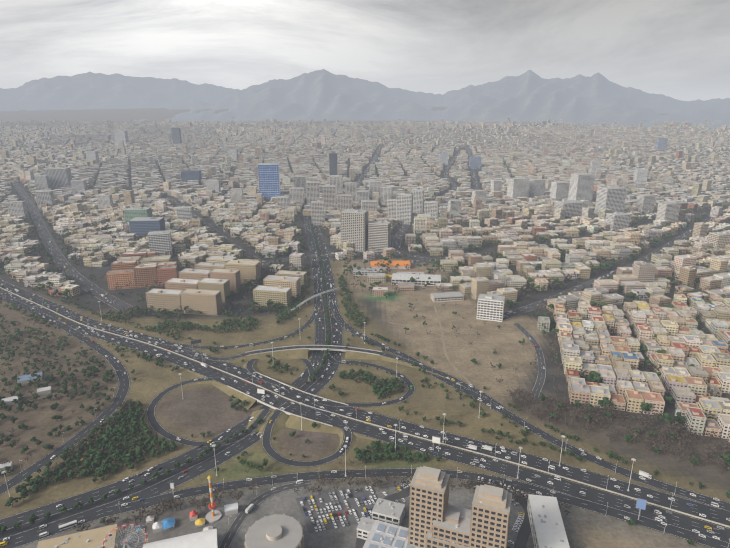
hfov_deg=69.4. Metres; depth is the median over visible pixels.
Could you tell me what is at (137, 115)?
ground
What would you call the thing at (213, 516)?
amusement park
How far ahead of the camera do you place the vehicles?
414.54 m
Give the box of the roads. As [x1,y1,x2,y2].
[0,147,729,547]
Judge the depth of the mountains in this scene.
7664.36 m
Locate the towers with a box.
[7,128,680,221]
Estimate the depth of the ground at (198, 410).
516.85 m
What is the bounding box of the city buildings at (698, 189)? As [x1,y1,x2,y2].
[0,118,729,441]
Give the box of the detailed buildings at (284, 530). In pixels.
[0,152,729,547]
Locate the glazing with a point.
(271, 183)
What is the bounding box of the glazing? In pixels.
[35,155,729,547]
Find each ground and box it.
[0,106,727,215]
[0,164,729,547]
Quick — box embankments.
[170,349,453,458]
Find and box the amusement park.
[102,475,237,547]
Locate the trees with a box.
[0,131,729,545]
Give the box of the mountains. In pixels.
[0,69,729,130]
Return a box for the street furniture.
[1,284,729,545]
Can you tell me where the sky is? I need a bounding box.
[0,0,729,100]
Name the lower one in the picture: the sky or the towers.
the towers
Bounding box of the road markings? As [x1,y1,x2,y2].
[0,149,728,546]
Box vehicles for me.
[0,148,729,547]
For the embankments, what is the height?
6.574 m
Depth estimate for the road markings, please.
456.65 m

